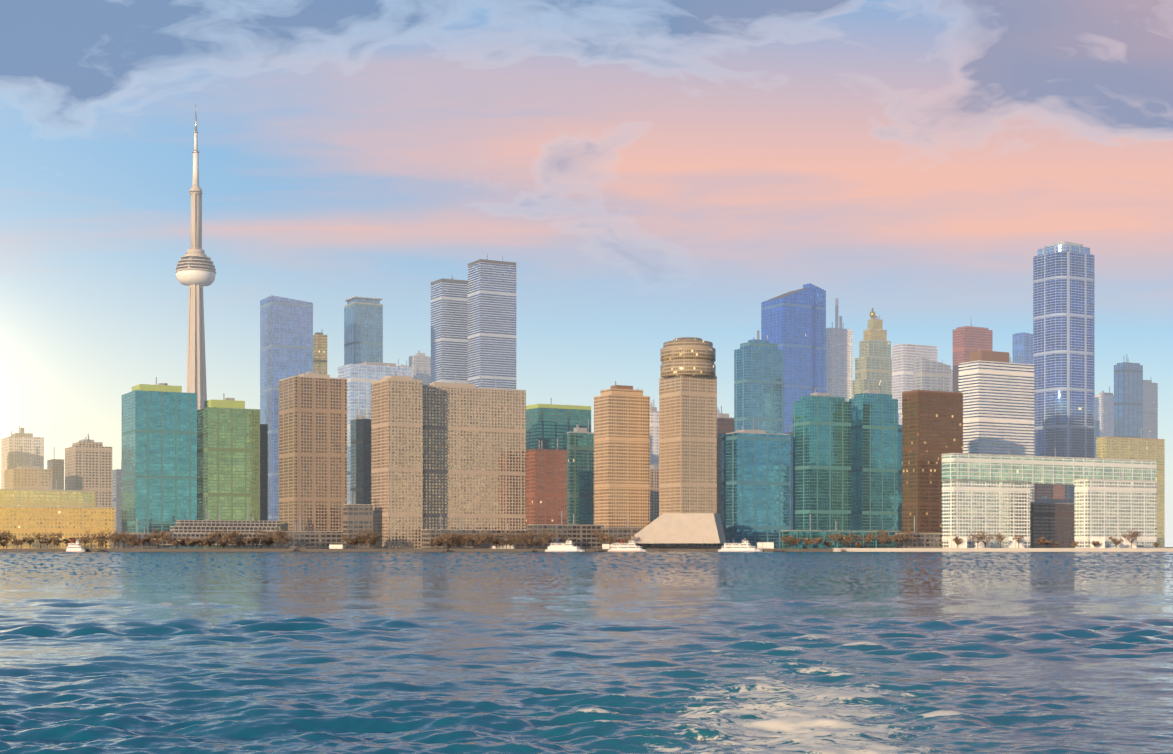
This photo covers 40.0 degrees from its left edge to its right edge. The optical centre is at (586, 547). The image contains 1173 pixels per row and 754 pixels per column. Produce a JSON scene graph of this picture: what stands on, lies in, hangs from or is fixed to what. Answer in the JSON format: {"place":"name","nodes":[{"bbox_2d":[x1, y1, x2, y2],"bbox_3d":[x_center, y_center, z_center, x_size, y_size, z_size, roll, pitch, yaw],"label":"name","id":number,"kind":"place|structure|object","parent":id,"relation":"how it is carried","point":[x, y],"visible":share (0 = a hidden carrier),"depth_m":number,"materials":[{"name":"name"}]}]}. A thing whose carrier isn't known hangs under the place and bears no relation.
{"place":"outdoors","nodes":[
{"label":"outdoors","id":0,"kind":"place"},
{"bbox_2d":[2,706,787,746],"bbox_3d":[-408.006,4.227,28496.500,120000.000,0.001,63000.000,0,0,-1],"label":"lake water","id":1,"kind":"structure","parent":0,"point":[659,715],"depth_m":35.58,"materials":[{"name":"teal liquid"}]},
{"bbox_2d":[66,539,84,551],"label":"ferry","id":2,"kind":"object","parent":1,"relation":"on","point":[74,547],"visible":1,"depth_m":1383.22,"materials":[{"name":"white metal"}]},
{"bbox_2d":[94,548,843,551],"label":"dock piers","id":3,"kind":"structure","parent":1,"relation":"in","point":[447,550],"depth_m":1383.89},
{"bbox_2d":[545,539,584,551],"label":"ferry","id":4,"kind":"object","parent":1,"relation":"on","point":[567,546],"visible":1,"depth_m":1387.17,"materials":[{"name":"white metal"}]},
{"bbox_2d":[0,552,1172,753],"bbox_3d":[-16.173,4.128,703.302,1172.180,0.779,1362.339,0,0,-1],"label":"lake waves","id":5,"kind":"object","parent":1,"relation":"on","point":[594,652],"visible":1,"depth_m":61.69,"materials":[{"name":"liquid"}]},
{"bbox_2d":[0,548,1172,551],"bbox_3d":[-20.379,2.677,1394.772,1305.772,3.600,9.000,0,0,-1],"label":"quay wall","id":6,"kind":"structure","parent":1,"relation":"in","point":[699,550],"depth_m":1394.28,"materials":[{"name":"grey concrete"}]},
{"bbox_2d":[608,539,646,551],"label":"ferry","id":7,"kind":"object","parent":1,"relation":"on","point":[631,546],"visible":0.98,"depth_m":1387.78,"materials":[{"name":"white metal"}]},
{"bbox_2d":[718,539,762,551],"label":"ferry","id":8,"kind":"object","parent":1,"relation":"on","point":[744,546],"visible":0.98,"depth_m":1388.71,"materials":[{"name":"white metal"}]},
{"bbox_2d":[0,0,1172,546],"label":"sky","id":9,"kind":"structure","parent":0,"point":[651,174],"materials":[{"name":"blue"}]},
{"bbox_2d":[659,337,716,515],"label":"tower","id":10,"kind":"structure","parent":0,"point":[687,444],"depth_m":1490.33,"materials":[{"name":"beige concrete"}]},
{"bbox_3d":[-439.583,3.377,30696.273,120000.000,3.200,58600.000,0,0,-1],"label":"land","id":11,"kind":"structure","parent":0,"visible":0},
{"bbox_2d":[1,426,43,488],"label":"tower","id":12,"kind":"structure","parent":11,"relation":"on","point":[21,448],"depth_m":1821.92,"materials":[{"name":"concrete"}]},
{"bbox_2d":[5,457,51,489],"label":"building","id":13,"kind":"structure","parent":11,"relation":"on","point":[26,477],"depth_m":1652.09,"materials":[{"name":"concrete"}]},
{"bbox_2d":[0,478,95,506],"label":"building","id":14,"kind":"structure","parent":11,"relation":"on","point":[31,497],"depth_m":1544.92,"materials":[{"name":"yellow concrete"}]},
{"bbox_2d":[47,447,63,489],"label":"building","id":15,"kind":"structure","parent":11,"relation":"on","point":[56,466],"depth_m":1894.58,"materials":[{"name":"concrete"}]},
{"bbox_2d":[0,495,114,548],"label":"building","id":16,"kind":"structure","parent":11,"relation":"on","point":[22,522],"depth_m":1463.28,"materials":[{"name":"concrete"}]},
{"bbox_2d":[65,433,111,506],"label":"tower","id":17,"kind":"structure","parent":11,"relation":"on","point":[88,464],"depth_m":1703.93,"materials":[{"name":"concrete"}]},
{"bbox_2d":[112,461,121,532],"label":"building","id":18,"kind":"structure","parent":11,"relation":"on","point":[117,489],"depth_m":1993.65,"materials":[{"name":"concrete"}]},
{"bbox_2d":[110,518,160,548],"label":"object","id":19,"kind":"object","parent":11,"relation":"on","point":[138,535],"visible":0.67,"depth_m":1455.25,"materials":[{"name":"concrete"}]},
{"bbox_2d":[122,377,196,548],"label":"tower","id":20,"kind":"structure","parent":11,"relation":"on","point":[159,456],"depth_m":1488.26,"materials":[{"name":"glass"}]},
{"bbox_2d":[175,105,215,409],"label":"communications tower","id":21,"kind":"structure","parent":11,"relation":"on","point":[195,270],"depth_m":1985.54,"materials":[{"name":"concrete"}]},
{"bbox_2d":[158,538,261,545],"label":"terrace","id":22,"kind":"structure","parent":11,"relation":"on","point":[161,543],"depth_m":1434.66,"materials":[{"name":"concrete"}]},
{"bbox_2d":[166,520,261,538],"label":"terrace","id":23,"kind":"structure","parent":22,"relation":"on","point":[191,534],"depth_m":1434.36,"materials":[{"name":"concrete"}]},
{"bbox_2d":[170,514,279,532],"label":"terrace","id":24,"kind":"structure","parent":23,"relation":"on","point":[228,529],"depth_m":1444.49,"materials":[{"name":"concrete"}]},
{"bbox_2d":[176,504,279,526],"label":"low building","id":25,"kind":"structure","parent":24,"relation":"on","point":[236,523],"depth_m":1450.31,"materials":[{"name":"concrete"}]},
{"bbox_2d":[197,394,259,548],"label":"tower","id":26,"kind":"structure","parent":11,"relation":"on","point":[228,456],"depth_m":1507.57,"materials":[{"name":"green glass"}]},
{"bbox_2d":[260,424,267,548],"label":"tower","id":27,"kind":"structure","parent":11,"relation":"on","point":[263,472],"depth_m":1557.05,"materials":[{"name":"black glass"}]},
{"bbox_2d":[260,295,312,520],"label":"tower","id":28,"kind":"structure","parent":11,"relation":"on","point":[286,337],"depth_m":1904.12,"materials":[{"name":"blue glass"}]},
{"bbox_2d":[262,517,342,548],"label":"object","id":29,"kind":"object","parent":11,"relation":"on","point":[300,539],"visible":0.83,"depth_m":1454.98,"materials":[{"name":"concrete"}]},
{"bbox_2d":[279,365,346,530],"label":"tower","id":30,"kind":"structure","parent":11,"relation":"on","point":[313,451],"depth_m":1478.85,"materials":[{"name":"concrete"}]},
{"bbox_2d":[313,332,326,374],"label":"tower","id":31,"kind":"structure","parent":11,"relation":"on","point":[319,350],"depth_m":1998.54,"materials":[{"name":"gold concrete"}]},
{"bbox_2d":[343,491,372,548],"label":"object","id":32,"kind":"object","parent":11,"relation":"on","point":[357,518],"visible":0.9,"depth_m":1442.29,"materials":[{"name":"concrete"}]},
{"bbox_2d":[350,409,370,503],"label":"tower","id":33,"kind":"structure","parent":11,"relation":"on","point":[360,456],"depth_m":1620.57,"materials":[{"name":"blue glass"}]},
{"bbox_2d":[344,297,382,364],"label":"tower","id":34,"kind":"structure","parent":11,"relation":"on","point":[363,329],"depth_m":2005.81,"materials":[{"name":"glass"}]},
{"bbox_2d":[338,357,410,503],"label":"tower","id":35,"kind":"structure","parent":11,"relation":"on","point":[360,377],"depth_m":1753.97,"materials":[{"name":"glass"}]},
{"bbox_2d":[371,372,422,548],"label":"building","id":36,"kind":"structure","parent":11,"relation":"on","point":[396,451],"depth_m":1456.94,"materials":[{"name":"concrete"}]},
{"bbox_2d":[398,359,412,378],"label":"building","id":37,"kind":"structure","parent":11,"relation":"on","point":[401,365],"depth_m":2305.40,"materials":[{"name":"metal"}]},
{"bbox_2d":[409,351,430,384],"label":"skyscraper","id":38,"kind":"structure","parent":11,"relation":"on","point":[419,364],"depth_m":2353.38,"materials":[{"name":"concrete"}]},
{"bbox_2d":[431,275,467,383],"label":"tower","id":39,"kind":"structure","parent":11,"relation":"on","point":[449,329],"depth_m":2107.11,"materials":[{"name":"glass"}]},
{"bbox_2d":[423,374,525,529],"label":"building","id":40,"kind":"structure","parent":11,"relation":"on","point":[474,457],"depth_m":1511.35,"materials":[{"name":"concrete"}]},
{"bbox_2d":[422,514,526,548],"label":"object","id":41,"kind":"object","parent":11,"relation":"on","point":[428,535],"visible":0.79,"depth_m":1452.76,"materials":[{"name":"concrete"}]},
{"bbox_2d":[468,254,515,389],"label":"tower","id":42,"kind":"structure","parent":11,"relation":"on","point":[491,320],"depth_m":2060.38,"materials":[{"name":"glass"}]},
{"bbox_2d":[526,438,566,529],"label":"block","id":43,"kind":"structure","parent":11,"relation":"on","point":[546,486],"depth_m":1507.16,"materials":[{"name":"brick"}]},
{"bbox_2d":[526,398,590,448],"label":"tower","id":44,"kind":"structure","parent":11,"relation":"on","point":[547,425],"depth_m":1660.57,"materials":[{"name":"glass"}]},
{"bbox_2d":[527,511,604,548],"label":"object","id":45,"kind":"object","parent":11,"relation":"on","point":[575,533],"visible":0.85,"depth_m":1458.04,"materials":[{"name":"concrete"}]},
{"bbox_2d":[3,537,1137,548],"bbox_3d":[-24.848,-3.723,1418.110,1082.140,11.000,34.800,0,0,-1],"label":"quay furniture","id":46,"kind":"object","parent":11,"relation":"on","point":[952,544],"visible":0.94,"depth_m":1440.30,"materials":[{"name":"metal"}]},
{"bbox_2d":[563,419,593,524],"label":"tower","id":47,"kind":"structure","parent":11,"relation":"on","point":[578,443],"depth_m":1605.46,"materials":[{"name":"glass"}]},
{"bbox_2d":[0,526,1159,548],"bbox_3d":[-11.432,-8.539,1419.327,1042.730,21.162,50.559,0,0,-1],"label":"trees","id":48,"kind":"object","parent":11,"relation":"on","point":[452,538],"visible":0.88,"depth_m":1415.56,"materials":[{"name":"brown plant"}]},
{"bbox_2d":[594,381,649,526],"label":"tower","id":49,"kind":"structure","parent":11,"relation":"on","point":[621,455],"depth_m":1511.10,"materials":[{"name":"concrete"}]},
{"bbox_2d":[650,400,658,464],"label":"tower","id":50,"kind":"structure","parent":11,"relation":"on","point":[654,435],"depth_m":1803.10,"materials":[{"name":"concrete"}]},
{"bbox_2d":[650,462,658,522],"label":"skyscraper","id":51,"kind":"structure","parent":11,"relation":"on","point":[654,491],"depth_m":1704.32,"materials":[{"name":"concrete"}]},
{"bbox_2d":[601,519,724,548],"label":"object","id":52,"kind":"object","parent":11,"relation":"on","point":[622,532],"visible":0.4,"depth_m":1446.45,"materials":[{"name":"concrete"}]},
{"bbox_2d":[627,513,725,543],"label":"podium","id":53,"kind":"object","parent":52,"relation":"on","point":[687,528],"visible":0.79,"depth_m":1425.83,"materials":[{"name":"beige concrete"}]},
{"bbox_2d":[717,406,733,521],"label":"tower","id":54,"kind":"structure","parent":11,"relation":"on","point":[725,423],"depth_m":1703.10,"materials":[{"name":"concrete"}]},
{"bbox_2d":[722,419,789,548],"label":"tower","id":55,"kind":"structure","parent":11,"relation":"on","point":[755,486],"depth_m":1514.99,"materials":[{"name":"glass"}]},
{"bbox_2d":[734,330,782,433],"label":"tower","id":56,"kind":"structure","parent":11,"relation":"on","point":[758,379],"depth_m":1814.47,"materials":[{"name":"glass"}]},
{"bbox_2d":[761,286,811,433],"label":"tower","id":57,"kind":"structure","parent":11,"relation":"on","point":[786,322],"depth_m":2115.05,"materials":[{"name":"blue glass"}]},
{"bbox_2d":[785,429,792,529],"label":"skyscraper","id":58,"kind":"structure","parent":11,"relation":"on","point":[791,479],"depth_m":1755.70,"materials":[{"name":"metal"}]},
{"bbox_2d":[803,283,825,392],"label":"tower","id":59,"kind":"structure","parent":11,"relation":"on","point":[818,339],"depth_m":2140.57,"materials":[{"name":"blue glass"}]},
{"bbox_2d":[793,388,850,530],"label":"tower","id":60,"kind":"structure","parent":11,"relation":"on","point":[822,459],"depth_m":1534.47,"materials":[{"name":"glass"}]},
{"bbox_2d":[826,298,852,401],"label":"tower","id":61,"kind":"structure","parent":11,"relation":"on","point":[839,361],"depth_m":2213.03,"materials":[{"name":"concrete"}]},
{"bbox_2d":[781,514,899,548],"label":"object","id":62,"kind":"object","parent":11,"relation":"on","point":[812,534],"visible":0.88,"depth_m":1463.50,"materials":[{"name":"glass"}]},
{"bbox_2d":[853,379,891,397],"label":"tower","id":63,"kind":"structure","parent":11,"relation":"on","point":[863,385],"depth_m":2216.86,"materials":[{"name":"stone"}]},
{"bbox_2d":[849,389,897,530],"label":"tower","id":64,"kind":"structure","parent":11,"relation":"on","point":[874,460],"depth_m":1583.35,"materials":[{"name":"glass"}]},
{"bbox_2d":[855,356,891,379],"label":"tower","id":65,"kind":"structure","parent":11,"relation":"on","point":[870,367],"depth_m":2219.68,"materials":[{"name":"stone"}]},
{"bbox_2d":[859,339,890,357],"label":"tier","id":66,"kind":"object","parent":11,"relation":"on","point":[875,348],"depth_m":2222.51,"materials":[{"name":"stone"}]},
{"bbox_2d":[863,329,886,340],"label":"tier","id":67,"kind":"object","parent":11,"relation":"on","point":[875,334],"depth_m":2223.77,"materials":[{"name":"beige stone"}]},
{"bbox_2d":[868,315,882,329],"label":"tower","id":68,"kind":"structure","parent":11,"relation":"on","point":[875,323],"depth_m":2226.29,"materials":[{"name":"beige stone"}]},
{"bbox_2d":[870,308,875,318],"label":"spire finial","id":69,"kind":"object","parent":68,"relation":"on","point":[872,314],"visible":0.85,"depth_m":2223.12,"materials":[{"name":"gold metal"}]},
{"bbox_2d":[898,413,901,532],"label":"tower","id":70,"kind":"structure","parent":11,"relation":"on","point":[900,478],"depth_m":1626.21,"materials":[{"name":"glass"}]},
{"bbox_2d":[892,344,937,424],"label":"tower","id":71,"kind":"structure","parent":11,"relation":"on","point":[904,356],"depth_m":2113.70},
{"bbox_2d":[895,516,941,547],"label":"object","id":72,"kind":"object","parent":11,"relation":"on","point":[926,540],"visible":0.69,"depth_m":1453.77,"materials":[{"name":"concrete"}]},
{"bbox_2d":[902,381,962,532],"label":"tower","id":73,"kind":"structure","parent":11,"relation":"on","point":[932,427],"depth_m":1513.64,"materials":[{"name":"brown brick"}]},
{"bbox_2d":[914,358,950,391],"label":"tower","id":74,"kind":"structure","parent":11,"relation":"on","point":[932,375],"depth_m":1964.42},
{"bbox_2d":[942,360,952,391],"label":"skyscraper","id":75,"kind":"structure","parent":11,"relation":"on","point":[951,379],"depth_m":2418.04,"materials":[{"name":"metal"}]},
{"bbox_2d":[953,324,992,391],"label":"tower","id":76,"kind":"structure","parent":11,"relation":"on","point":[967,340],"depth_m":2218.87,"materials":[{"name":"stone"}]},
{"bbox_2d":[942,479,1029,547],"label":"apartment building","id":77,"kind":"structure","parent":11,"relation":"on","point":[1002,509],"depth_m":1467.45,"materials":[{"name":"concrete"}]},
{"bbox_2d":[942,448,1156,485],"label":"building upper floors","id":78,"kind":"structure","parent":77,"relation":"on","point":[1042,470],"depth_m":1500.68,"materials":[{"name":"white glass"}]},
{"bbox_2d":[959,350,1033,501],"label":"tower","id":79,"kind":"structure","parent":11,"relation":"on","point":[996,388],"depth_m":1721.88,"materials":[{"name":"concrete"}]},
{"bbox_2d":[1013,332,1032,363],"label":"tower","id":80,"kind":"structure","parent":11,"relation":"on","point":[1022,347],"depth_m":2113.24,"materials":[{"name":"blue glass"}]},
{"bbox_2d":[1034,485,1064,501],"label":"building","id":81,"kind":"structure","parent":11,"relation":"on","point":[1053,491],"depth_m":1816.18,"materials":[{"name":"brick"}]},
{"bbox_2d":[1030,488,1073,547],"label":"block","id":82,"kind":"structure","parent":11,"relation":"on","point":[1051,519],"depth_m":1578.77,"materials":[{"name":"glass"}]},
{"bbox_2d":[1033,241,1094,499],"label":"tower","id":83,"kind":"structure","parent":11,"relation":"on","point":[1064,337],"depth_m":2008.94,"materials":[{"name":"blue glass"}]},
{"bbox_2d":[1095,420,1099,457],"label":"building","id":84,"kind":"structure","parent":11,"relation":"on","point":[1097,428],"depth_m":2333.57,"materials":[{"name":"metal"}]},
{"bbox_2d":[1095,386,1113,436],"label":"skyscraper","id":85,"kind":"structure","parent":11,"relation":"on","point":[1104,408],"depth_m":2416.93,"materials":[{"name":"metal"}]},
{"bbox_2d":[1074,470,1156,547],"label":"apartment building","id":86,"kind":"structure","parent":11,"relation":"on","point":[1106,508],"depth_m":1467.23,"materials":[{"name":"concrete"}]},
{"bbox_2d":[1114,354,1142,437],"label":"tower","id":87,"kind":"structure","parent":11,"relation":"on","point":[1128,399],"depth_m":2319.27,"materials":[{"name":"glass"}]},
{"bbox_2d":[1096,428,1164,547],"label":"building","id":88,"kind":"structure","parent":11,"relation":"on","point":[1141,448],"depth_m":1940.69,"materials":[{"name":"yellow concrete"}]},
{"bbox_2d":[1143,380,1157,438],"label":"skyscraper","id":89,"kind":"structure","parent":11,"relation":"on","point":[1150,406],"depth_m":2525.52,"materials":[{"name":"concrete"}]}
]}

